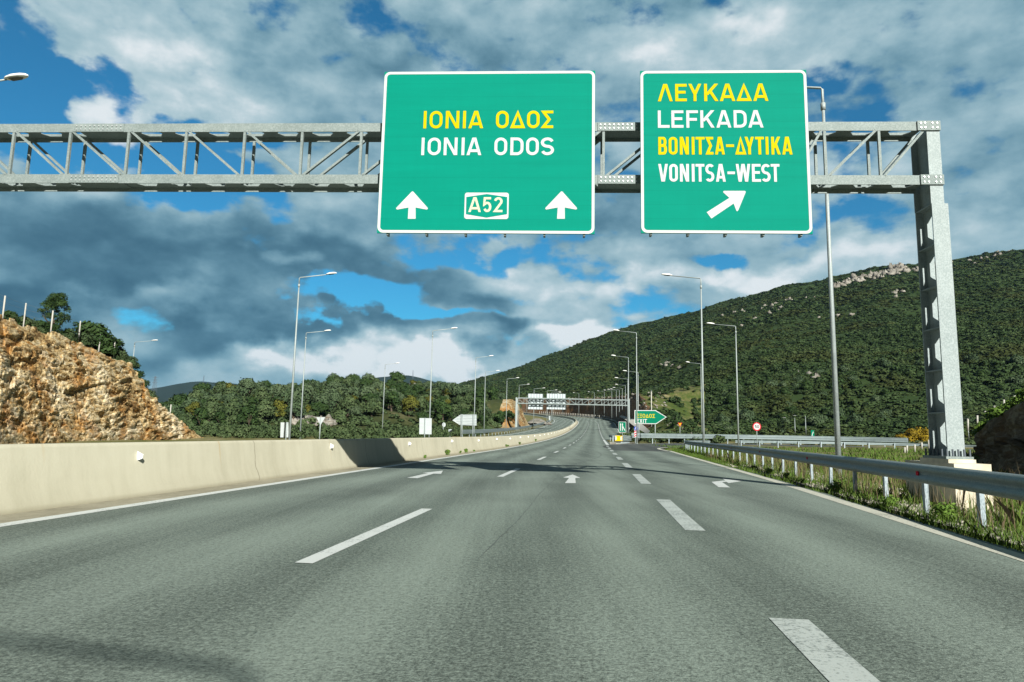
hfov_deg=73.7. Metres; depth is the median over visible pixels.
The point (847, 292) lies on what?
mountain scrub
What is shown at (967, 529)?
gravel strip
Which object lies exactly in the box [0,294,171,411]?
wire fence
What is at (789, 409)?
mastic bush
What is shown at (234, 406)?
olive tree
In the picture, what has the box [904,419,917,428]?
mastic bush
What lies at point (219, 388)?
olive tree
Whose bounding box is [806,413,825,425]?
mastic bush
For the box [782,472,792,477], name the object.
verge weed
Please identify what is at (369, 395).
oak tree
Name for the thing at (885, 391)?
mastic bush
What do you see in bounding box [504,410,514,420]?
oak tree
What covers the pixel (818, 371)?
mastic bush
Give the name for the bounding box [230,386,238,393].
olive tree
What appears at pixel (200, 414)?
oak tree
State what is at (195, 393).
olive tree
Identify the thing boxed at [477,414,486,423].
oak tree
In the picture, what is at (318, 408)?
oak tree
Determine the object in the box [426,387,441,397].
olive tree
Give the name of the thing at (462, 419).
arrow sign
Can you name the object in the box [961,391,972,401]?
mastic bush
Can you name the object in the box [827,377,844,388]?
mastic bush
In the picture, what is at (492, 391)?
oak tree
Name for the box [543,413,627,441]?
guardrail
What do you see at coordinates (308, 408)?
oak tree
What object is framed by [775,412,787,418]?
mastic bush
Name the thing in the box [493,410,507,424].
oak tree
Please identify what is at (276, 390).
olive tree
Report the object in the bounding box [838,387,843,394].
mastic bush
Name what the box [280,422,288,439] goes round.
blank sign
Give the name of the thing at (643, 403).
knoll rocks
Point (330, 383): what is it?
olive tree
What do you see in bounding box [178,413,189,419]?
olive tree
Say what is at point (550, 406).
reversed sign
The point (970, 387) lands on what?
mastic bush
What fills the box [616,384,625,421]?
street lamp
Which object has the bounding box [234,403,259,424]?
oak tree
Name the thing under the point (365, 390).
olive tree
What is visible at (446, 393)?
oak tree
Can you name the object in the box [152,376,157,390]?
pylon
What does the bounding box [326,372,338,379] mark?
olive tree
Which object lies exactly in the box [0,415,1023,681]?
road
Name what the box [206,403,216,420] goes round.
olive tree
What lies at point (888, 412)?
mastic bush
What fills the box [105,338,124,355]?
crest bush
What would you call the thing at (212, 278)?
sky
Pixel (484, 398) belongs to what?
street lamp
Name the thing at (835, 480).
verge weed
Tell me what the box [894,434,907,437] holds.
broom bush
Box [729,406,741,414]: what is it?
mastic bush
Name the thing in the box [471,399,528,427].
rock spur
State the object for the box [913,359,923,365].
mastic bush
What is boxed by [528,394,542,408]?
reversed sign
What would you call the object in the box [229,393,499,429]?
wooded hill
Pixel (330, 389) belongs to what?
olive tree
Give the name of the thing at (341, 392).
olive tree
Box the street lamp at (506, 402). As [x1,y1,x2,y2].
[506,377,518,420]
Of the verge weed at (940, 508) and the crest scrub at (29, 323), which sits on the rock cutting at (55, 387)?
the crest scrub at (29, 323)
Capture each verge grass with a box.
[655,444,1022,474]
[665,446,1023,531]
[667,450,1023,550]
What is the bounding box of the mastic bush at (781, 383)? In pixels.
[778,381,786,386]
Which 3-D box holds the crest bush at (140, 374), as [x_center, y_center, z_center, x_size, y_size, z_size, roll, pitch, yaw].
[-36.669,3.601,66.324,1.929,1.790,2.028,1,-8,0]
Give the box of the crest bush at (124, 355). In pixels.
[109,347,129,358]
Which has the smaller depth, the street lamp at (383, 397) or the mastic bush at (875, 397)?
the street lamp at (383, 397)
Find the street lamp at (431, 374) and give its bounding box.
[428,327,456,437]
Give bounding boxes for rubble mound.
[528,418,552,424]
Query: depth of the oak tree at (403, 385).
196.06 m
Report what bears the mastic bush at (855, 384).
on the mountain
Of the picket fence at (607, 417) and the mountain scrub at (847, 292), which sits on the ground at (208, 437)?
the picket fence at (607, 417)
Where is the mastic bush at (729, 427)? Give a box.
[723,424,733,429]
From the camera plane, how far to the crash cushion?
79.67 m
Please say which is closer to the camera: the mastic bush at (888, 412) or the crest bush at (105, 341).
the crest bush at (105, 341)
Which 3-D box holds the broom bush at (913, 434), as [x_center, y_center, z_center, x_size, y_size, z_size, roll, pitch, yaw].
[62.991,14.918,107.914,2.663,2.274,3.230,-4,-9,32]
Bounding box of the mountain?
[440,251,1023,434]
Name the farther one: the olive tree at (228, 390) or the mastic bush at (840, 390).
the mastic bush at (840, 390)
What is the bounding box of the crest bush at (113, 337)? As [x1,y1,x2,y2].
[93,334,116,350]
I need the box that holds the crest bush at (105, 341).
[72,320,116,354]
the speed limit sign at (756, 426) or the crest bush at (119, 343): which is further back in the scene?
the speed limit sign at (756, 426)
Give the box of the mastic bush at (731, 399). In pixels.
[725,395,736,404]
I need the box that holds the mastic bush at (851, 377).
[847,374,857,380]
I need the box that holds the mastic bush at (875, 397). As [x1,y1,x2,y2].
[869,394,879,400]
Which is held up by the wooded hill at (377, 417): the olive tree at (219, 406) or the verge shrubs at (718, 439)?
the olive tree at (219, 406)
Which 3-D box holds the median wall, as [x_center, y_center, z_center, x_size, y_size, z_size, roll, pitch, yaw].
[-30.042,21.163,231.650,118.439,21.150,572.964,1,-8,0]
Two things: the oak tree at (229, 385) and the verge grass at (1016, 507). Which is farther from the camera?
the oak tree at (229, 385)
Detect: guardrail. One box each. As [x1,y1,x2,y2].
[462,413,550,436]
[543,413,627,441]
[632,433,907,445]
[684,440,1023,529]
[735,440,975,447]
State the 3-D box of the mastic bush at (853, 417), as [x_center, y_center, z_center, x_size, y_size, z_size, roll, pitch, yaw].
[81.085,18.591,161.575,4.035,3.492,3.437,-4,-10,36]
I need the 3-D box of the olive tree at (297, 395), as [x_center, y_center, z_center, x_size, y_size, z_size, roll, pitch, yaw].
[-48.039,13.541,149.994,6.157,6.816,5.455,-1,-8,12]
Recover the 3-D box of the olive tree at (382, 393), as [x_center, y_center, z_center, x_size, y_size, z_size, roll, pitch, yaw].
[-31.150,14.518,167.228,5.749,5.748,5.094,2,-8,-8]
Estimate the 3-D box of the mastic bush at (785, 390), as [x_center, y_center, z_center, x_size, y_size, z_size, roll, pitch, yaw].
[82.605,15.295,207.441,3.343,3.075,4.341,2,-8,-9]
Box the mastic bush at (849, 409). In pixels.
[845,407,857,414]
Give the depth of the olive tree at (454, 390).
212.14 m
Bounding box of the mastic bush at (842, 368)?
[837,365,849,371]
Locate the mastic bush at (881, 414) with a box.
[875,412,887,417]
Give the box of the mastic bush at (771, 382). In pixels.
[766,379,778,385]
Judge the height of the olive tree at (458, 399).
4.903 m
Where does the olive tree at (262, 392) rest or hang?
on the wooded hill at (377, 417)
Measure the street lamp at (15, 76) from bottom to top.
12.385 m
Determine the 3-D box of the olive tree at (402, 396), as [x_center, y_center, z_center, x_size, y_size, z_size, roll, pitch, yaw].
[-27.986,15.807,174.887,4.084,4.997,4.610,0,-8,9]
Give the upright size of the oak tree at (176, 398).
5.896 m
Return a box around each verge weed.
[764,467,774,473]
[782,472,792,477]
[799,478,807,483]
[825,482,842,492]
[833,478,846,486]
[880,494,898,506]
[928,502,961,520]
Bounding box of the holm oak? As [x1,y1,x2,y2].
[37,292,78,334]
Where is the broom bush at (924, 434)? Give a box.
[912,427,928,441]
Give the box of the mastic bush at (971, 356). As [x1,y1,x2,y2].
[963,352,979,362]
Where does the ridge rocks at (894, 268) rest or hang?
on the mountain
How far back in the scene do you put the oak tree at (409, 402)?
162.40 m
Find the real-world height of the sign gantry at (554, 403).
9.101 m
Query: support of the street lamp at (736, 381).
on the ground at (208, 437)
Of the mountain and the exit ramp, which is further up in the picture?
the mountain
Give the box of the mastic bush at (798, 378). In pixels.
[792,374,804,381]
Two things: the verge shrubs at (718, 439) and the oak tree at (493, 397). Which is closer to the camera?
the verge shrubs at (718, 439)
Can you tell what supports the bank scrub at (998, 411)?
on the earth bank
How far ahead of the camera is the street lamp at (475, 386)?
111.14 m
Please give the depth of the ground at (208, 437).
73.40 m
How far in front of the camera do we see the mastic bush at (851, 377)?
207.37 m
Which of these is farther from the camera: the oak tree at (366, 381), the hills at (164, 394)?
the hills at (164, 394)
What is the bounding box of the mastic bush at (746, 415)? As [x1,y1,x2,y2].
[739,409,755,419]
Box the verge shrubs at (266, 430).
[193,421,492,438]
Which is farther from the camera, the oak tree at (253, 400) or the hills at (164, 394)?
the hills at (164, 394)
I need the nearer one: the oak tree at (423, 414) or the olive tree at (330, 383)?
the oak tree at (423, 414)
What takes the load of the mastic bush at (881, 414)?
on the mountain
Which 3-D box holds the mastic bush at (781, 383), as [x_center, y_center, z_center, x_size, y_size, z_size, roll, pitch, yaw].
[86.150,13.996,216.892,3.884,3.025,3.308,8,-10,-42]
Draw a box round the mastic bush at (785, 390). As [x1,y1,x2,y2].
[780,386,790,393]
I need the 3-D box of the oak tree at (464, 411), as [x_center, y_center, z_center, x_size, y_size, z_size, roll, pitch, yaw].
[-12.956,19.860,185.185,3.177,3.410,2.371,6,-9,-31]
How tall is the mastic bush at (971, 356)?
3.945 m
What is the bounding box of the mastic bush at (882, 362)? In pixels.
[875,358,892,367]
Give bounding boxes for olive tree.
[160,403,183,416]
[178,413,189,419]
[180,396,201,413]
[188,388,203,398]
[196,388,208,395]
[201,396,223,411]
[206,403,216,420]
[208,382,225,394]
[212,392,222,400]
[220,392,242,403]
[222,388,235,394]
[223,397,242,414]
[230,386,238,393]
[237,377,254,395]
[252,380,267,389]
[253,387,271,401]
[254,400,279,423]
[267,384,285,396]
[278,387,304,404]
[284,401,306,419]
[297,382,316,401]
[309,380,323,389]
[311,392,333,410]
[322,387,337,393]
[325,381,338,388]
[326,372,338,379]
[326,391,343,407]
[330,376,344,384]
[330,382,345,394]
[336,394,359,416]
[337,388,343,398]
[342,386,359,397]
[343,375,354,386]
[347,405,362,416]
[357,385,377,401]
[358,372,375,388]
[361,397,382,415]
[370,381,386,390]
[376,389,389,405]
[387,388,400,394]
[397,393,405,405]
[416,394,427,411]
[422,382,431,390]
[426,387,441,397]
[433,381,441,390]
[437,382,452,395]
[446,409,457,419]
[447,383,462,396]
[451,394,466,403]
[451,404,461,415]
[457,402,470,409]
[460,384,474,394]
[461,385,469,395]
[463,392,473,403]
[464,412,477,425]
[475,404,487,416]
[497,393,505,399]
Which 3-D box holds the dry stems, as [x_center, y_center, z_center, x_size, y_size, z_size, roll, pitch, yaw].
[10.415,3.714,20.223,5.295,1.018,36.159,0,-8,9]
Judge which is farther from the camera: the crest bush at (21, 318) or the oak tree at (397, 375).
the oak tree at (397, 375)
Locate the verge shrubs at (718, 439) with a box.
[617,427,975,446]
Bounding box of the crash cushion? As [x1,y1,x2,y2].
[615,436,631,443]
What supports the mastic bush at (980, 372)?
on the mountain
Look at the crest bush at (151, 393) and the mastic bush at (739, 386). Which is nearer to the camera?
the crest bush at (151, 393)
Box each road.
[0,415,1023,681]
[486,414,573,436]
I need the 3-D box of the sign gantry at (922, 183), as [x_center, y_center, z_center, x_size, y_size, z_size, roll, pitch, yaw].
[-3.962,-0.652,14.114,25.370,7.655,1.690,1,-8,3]
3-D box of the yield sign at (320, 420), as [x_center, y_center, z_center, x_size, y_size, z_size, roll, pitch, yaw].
[-17.267,8.087,61.391,0.804,2.482,0.146,1,-8,0]
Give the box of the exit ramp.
[603,443,973,451]
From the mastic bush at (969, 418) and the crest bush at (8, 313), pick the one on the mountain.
the mastic bush at (969, 418)
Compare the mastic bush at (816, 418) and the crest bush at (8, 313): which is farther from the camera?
the mastic bush at (816, 418)
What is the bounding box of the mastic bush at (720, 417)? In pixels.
[715,413,730,421]
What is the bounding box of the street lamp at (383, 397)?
[382,362,398,427]
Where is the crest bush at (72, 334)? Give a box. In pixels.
[57,328,79,341]
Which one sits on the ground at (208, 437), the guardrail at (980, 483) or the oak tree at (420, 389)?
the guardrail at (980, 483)
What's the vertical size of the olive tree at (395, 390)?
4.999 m
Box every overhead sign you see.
[377,71,594,237]
[640,70,812,237]
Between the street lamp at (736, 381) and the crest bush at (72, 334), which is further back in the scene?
the street lamp at (736, 381)
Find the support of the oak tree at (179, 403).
on the wooded hill at (377, 417)
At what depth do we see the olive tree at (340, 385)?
185.05 m
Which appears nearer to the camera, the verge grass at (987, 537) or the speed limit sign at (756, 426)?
the verge grass at (987, 537)
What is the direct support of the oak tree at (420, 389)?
on the wooded hill at (377, 417)
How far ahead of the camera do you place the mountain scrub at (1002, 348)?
212.54 m
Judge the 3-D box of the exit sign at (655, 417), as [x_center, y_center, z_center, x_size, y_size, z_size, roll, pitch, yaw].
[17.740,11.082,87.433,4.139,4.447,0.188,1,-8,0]
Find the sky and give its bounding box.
[0,0,1023,388]
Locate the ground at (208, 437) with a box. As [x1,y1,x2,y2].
[62,415,1023,551]
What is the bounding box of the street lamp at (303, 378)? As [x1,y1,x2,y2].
[300,330,330,438]
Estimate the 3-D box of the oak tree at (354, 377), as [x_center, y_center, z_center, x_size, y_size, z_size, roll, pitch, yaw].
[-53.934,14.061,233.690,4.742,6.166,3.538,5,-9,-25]
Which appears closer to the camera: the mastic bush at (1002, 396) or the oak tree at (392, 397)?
the oak tree at (392, 397)
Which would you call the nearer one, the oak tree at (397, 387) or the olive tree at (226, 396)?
the olive tree at (226, 396)
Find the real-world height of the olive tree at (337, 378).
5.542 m
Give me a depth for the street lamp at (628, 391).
113.90 m
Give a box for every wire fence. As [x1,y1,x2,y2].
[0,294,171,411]
[904,440,928,452]
[967,394,1015,430]
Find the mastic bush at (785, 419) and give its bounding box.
[779,417,789,423]
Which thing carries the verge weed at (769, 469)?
on the gravel strip
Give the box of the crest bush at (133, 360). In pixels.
[123,356,140,369]
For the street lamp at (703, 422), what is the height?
13.395 m
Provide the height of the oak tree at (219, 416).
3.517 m
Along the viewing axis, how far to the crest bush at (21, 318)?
53.92 m
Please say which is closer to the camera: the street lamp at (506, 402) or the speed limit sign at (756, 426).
the speed limit sign at (756, 426)
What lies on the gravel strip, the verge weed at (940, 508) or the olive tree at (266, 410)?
the verge weed at (940, 508)
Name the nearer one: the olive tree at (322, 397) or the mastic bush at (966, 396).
the olive tree at (322, 397)
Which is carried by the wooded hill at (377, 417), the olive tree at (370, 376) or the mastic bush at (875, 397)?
the olive tree at (370, 376)
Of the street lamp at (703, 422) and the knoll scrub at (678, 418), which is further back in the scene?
the knoll scrub at (678, 418)
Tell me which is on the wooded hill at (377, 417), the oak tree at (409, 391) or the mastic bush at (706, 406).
the oak tree at (409, 391)
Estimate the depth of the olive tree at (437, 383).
240.53 m
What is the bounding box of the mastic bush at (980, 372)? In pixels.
[976,369,987,376]
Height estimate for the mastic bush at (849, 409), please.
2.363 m
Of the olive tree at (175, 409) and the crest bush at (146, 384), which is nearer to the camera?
the crest bush at (146, 384)
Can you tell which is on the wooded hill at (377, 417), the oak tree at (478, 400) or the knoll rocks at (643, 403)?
the oak tree at (478, 400)
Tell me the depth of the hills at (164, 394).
3087.54 m
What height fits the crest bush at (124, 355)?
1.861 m
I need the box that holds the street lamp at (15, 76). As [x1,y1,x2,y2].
[0,73,27,80]
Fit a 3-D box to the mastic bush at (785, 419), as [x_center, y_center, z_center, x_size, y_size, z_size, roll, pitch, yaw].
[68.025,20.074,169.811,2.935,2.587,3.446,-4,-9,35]
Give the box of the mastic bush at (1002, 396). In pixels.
[996,393,1009,398]
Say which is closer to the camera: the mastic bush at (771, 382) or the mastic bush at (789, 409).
the mastic bush at (789, 409)
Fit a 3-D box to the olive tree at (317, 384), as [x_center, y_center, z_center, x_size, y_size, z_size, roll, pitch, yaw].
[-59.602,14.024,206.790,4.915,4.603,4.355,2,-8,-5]
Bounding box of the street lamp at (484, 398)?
[483,370,499,433]
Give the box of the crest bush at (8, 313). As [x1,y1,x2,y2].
[4,310,21,324]
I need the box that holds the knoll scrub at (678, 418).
[543,380,752,434]
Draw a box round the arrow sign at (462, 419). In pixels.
[453,414,476,436]
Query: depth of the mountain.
419.00 m
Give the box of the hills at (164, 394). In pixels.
[149,375,435,402]
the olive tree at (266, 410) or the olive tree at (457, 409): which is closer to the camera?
the olive tree at (266, 410)
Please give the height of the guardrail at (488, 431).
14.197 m
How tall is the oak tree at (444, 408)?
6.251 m
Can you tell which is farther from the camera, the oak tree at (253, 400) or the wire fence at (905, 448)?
the oak tree at (253, 400)
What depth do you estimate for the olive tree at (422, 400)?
172.47 m
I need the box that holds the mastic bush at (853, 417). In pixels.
[846,413,863,422]
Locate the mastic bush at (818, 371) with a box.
[815,368,823,373]
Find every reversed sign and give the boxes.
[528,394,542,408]
[547,394,565,409]
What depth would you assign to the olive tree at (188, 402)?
146.92 m
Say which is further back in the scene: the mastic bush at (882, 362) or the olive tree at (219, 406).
the mastic bush at (882, 362)
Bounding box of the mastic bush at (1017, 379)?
[1008,374,1023,383]
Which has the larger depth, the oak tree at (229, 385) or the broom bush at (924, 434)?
the oak tree at (229, 385)
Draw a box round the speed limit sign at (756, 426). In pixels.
[753,422,760,445]
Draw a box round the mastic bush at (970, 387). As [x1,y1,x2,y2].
[966,384,975,390]
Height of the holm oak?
4.504 m
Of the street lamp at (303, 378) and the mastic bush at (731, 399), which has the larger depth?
the mastic bush at (731, 399)
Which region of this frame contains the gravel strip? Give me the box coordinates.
[731,463,1023,543]
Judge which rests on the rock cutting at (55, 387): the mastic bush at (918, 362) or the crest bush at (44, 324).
the crest bush at (44, 324)
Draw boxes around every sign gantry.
[0,121,993,509]
[515,397,629,430]
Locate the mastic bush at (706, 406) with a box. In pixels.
[704,403,713,409]
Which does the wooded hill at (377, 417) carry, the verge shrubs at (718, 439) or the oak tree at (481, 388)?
the oak tree at (481, 388)
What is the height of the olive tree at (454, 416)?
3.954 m
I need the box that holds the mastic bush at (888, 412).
[878,408,894,416]
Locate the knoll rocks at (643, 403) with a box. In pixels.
[525,392,691,433]
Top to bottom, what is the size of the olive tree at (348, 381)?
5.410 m
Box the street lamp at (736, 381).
[707,322,738,445]
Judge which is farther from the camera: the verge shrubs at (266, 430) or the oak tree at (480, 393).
the oak tree at (480, 393)
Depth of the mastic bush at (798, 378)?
220.14 m
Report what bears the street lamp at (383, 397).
on the ground at (208, 437)
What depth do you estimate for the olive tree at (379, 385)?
189.65 m
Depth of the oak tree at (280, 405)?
135.79 m
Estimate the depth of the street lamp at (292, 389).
50.62 m
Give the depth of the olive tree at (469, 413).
173.54 m
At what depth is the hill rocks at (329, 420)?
134.89 m
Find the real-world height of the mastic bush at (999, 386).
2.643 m
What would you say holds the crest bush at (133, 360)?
on the rock cutting at (55, 387)
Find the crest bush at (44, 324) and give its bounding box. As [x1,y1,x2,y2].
[37,320,49,331]
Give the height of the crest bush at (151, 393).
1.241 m
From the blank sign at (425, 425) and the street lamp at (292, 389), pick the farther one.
the blank sign at (425, 425)
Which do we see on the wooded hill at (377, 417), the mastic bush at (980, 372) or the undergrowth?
the undergrowth
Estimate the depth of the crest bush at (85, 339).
60.15 m
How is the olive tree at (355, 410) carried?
on the wooded hill at (377, 417)
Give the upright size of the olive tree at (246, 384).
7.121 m
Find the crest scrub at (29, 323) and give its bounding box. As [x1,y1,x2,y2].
[3,315,192,429]
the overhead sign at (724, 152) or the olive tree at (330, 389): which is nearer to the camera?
the overhead sign at (724, 152)
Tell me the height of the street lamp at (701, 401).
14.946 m
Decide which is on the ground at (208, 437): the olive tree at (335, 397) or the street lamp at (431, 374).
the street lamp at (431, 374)
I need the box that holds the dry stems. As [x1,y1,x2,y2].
[704,446,1023,536]
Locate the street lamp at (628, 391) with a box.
[611,355,628,433]
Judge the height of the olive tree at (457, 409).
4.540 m
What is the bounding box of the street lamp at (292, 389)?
[288,272,335,439]
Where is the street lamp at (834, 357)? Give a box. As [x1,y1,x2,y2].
[807,86,841,473]
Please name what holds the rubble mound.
on the ground at (208, 437)
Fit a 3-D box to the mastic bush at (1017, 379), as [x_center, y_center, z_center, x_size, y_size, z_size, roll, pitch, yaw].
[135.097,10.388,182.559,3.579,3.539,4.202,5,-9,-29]
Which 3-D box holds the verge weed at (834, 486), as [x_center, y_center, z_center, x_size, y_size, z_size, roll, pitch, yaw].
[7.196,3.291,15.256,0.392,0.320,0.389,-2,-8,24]
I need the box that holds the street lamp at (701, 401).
[686,361,701,430]
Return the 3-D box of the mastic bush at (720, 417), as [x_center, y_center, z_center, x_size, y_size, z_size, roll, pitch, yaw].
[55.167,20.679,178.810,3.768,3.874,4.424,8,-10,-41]
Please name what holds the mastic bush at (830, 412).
on the mountain
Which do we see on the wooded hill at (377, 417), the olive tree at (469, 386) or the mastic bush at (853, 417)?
the olive tree at (469, 386)
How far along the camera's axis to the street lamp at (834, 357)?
21.55 m
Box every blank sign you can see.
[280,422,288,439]
[419,418,431,437]
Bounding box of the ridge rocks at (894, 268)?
[660,250,1009,377]
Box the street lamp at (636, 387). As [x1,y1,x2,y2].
[613,329,637,443]
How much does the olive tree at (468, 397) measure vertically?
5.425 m
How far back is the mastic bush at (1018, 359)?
197.37 m
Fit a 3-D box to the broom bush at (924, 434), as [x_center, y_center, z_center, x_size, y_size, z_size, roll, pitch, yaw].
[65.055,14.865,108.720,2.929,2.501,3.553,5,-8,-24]
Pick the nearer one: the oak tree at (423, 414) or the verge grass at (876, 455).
the verge grass at (876, 455)
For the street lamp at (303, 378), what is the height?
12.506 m
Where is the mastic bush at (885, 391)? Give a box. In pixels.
[881,388,890,394]
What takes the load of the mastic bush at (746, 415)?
on the mountain
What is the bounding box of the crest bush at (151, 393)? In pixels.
[148,389,158,398]
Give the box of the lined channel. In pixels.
[620,415,649,432]
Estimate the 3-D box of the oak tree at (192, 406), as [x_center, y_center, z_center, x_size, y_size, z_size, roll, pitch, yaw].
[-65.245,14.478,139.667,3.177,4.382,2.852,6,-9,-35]
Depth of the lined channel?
144.19 m
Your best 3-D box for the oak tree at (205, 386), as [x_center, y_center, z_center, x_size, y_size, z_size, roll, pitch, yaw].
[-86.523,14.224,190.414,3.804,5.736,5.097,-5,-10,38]
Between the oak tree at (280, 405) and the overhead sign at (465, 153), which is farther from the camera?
the oak tree at (280, 405)
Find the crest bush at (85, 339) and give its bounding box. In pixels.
[76,332,94,347]
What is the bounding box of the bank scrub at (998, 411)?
[969,388,1023,435]
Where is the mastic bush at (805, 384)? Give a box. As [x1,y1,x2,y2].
[800,379,812,390]
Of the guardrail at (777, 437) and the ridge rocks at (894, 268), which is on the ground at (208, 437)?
the guardrail at (777, 437)
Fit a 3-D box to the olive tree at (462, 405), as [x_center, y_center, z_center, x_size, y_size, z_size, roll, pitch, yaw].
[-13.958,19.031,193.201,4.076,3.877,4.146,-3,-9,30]
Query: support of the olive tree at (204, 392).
on the wooded hill at (377, 417)
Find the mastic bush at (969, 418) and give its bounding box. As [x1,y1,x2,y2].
[963,415,974,423]
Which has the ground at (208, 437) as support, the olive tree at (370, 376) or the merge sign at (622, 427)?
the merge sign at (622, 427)
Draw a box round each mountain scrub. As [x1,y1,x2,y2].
[459,249,1023,399]
[645,306,1023,441]
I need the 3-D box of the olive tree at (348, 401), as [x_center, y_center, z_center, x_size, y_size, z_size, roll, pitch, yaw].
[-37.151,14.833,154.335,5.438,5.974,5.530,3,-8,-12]
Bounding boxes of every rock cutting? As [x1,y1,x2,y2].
[0,314,202,443]
[518,383,709,431]
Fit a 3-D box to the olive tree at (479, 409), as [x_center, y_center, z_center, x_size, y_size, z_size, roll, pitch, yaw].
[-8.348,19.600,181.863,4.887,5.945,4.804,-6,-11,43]
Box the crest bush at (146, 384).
[144,380,150,388]
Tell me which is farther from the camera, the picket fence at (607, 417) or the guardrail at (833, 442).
the picket fence at (607, 417)
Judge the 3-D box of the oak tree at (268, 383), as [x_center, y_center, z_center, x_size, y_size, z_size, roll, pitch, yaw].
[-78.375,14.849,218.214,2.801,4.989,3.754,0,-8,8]
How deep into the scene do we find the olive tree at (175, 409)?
124.90 m
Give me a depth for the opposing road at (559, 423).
215.63 m
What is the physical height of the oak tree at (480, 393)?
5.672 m
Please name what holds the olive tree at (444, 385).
on the wooded hill at (377, 417)
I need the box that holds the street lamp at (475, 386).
[473,355,493,435]
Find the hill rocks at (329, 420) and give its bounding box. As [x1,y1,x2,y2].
[292,383,415,425]
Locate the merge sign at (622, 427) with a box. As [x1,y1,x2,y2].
[619,422,625,437]
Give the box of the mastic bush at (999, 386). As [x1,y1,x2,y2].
[994,383,1007,389]
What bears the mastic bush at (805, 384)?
on the mountain
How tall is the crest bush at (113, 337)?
2.387 m
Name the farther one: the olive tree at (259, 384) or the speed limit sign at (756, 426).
the olive tree at (259, 384)
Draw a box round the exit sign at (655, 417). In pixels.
[634,410,665,443]
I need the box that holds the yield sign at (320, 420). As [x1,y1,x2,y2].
[317,417,324,438]
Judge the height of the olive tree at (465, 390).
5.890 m
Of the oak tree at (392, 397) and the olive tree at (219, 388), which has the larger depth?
the olive tree at (219, 388)
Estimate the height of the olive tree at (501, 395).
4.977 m
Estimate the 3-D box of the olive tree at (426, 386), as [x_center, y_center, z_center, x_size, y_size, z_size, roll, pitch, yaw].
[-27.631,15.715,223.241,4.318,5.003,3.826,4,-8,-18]
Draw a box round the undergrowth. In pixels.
[183,385,501,429]
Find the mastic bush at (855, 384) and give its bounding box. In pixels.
[849,380,861,388]
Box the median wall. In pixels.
[0,412,576,514]
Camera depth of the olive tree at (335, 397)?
157.65 m
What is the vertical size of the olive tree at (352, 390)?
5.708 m
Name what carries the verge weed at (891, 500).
on the gravel strip
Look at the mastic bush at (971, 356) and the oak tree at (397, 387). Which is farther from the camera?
the mastic bush at (971, 356)
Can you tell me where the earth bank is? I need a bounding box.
[973,401,1023,474]
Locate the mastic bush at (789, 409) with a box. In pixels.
[785,405,800,412]
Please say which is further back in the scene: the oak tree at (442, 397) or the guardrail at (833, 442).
the oak tree at (442, 397)
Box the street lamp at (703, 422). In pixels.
[661,273,704,450]
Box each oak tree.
[167,394,189,404]
[173,399,184,407]
[185,401,200,414]
[191,406,209,424]
[193,382,211,394]
[212,411,226,423]
[226,382,235,387]
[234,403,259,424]
[245,396,258,404]
[262,380,271,387]
[273,400,288,417]
[306,405,312,412]
[309,401,329,415]
[349,374,360,381]
[359,378,372,388]
[361,392,379,402]
[385,390,400,411]
[387,385,401,392]
[389,371,405,382]
[397,381,412,393]
[402,388,418,396]
[402,395,420,416]
[412,384,425,394]
[415,411,431,420]
[431,399,444,414]
[435,402,453,419]
[438,395,447,400]
[443,389,451,396]
[460,408,469,414]
[471,397,486,409]
[474,389,486,397]
[475,386,485,392]
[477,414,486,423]
[487,387,497,397]
[490,395,497,399]
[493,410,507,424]
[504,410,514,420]
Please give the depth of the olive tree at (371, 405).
154.89 m
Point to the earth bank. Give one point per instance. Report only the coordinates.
(999, 441)
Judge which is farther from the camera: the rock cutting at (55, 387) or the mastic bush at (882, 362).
the mastic bush at (882, 362)
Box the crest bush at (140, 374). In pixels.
[134,369,144,378]
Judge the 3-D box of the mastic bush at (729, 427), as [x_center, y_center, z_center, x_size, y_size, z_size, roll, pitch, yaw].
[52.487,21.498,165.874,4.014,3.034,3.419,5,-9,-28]
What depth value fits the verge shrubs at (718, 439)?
100.51 m
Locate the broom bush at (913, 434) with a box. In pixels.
[904,428,919,441]
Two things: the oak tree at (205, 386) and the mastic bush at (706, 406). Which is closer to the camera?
the oak tree at (205, 386)
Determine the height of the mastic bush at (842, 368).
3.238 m
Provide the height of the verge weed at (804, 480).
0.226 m
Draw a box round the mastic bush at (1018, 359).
[1007,354,1023,363]
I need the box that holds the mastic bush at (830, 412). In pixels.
[827,408,845,416]
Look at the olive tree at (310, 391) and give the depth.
164.02 m
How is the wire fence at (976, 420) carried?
on the earth bank
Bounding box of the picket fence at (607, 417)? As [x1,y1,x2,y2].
[539,411,623,421]
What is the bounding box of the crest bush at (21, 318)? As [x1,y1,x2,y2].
[19,315,41,329]
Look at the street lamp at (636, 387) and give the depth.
83.94 m
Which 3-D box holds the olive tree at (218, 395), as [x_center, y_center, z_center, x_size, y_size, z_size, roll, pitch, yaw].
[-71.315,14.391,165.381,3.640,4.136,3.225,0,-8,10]
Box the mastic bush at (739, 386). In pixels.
[733,383,743,390]

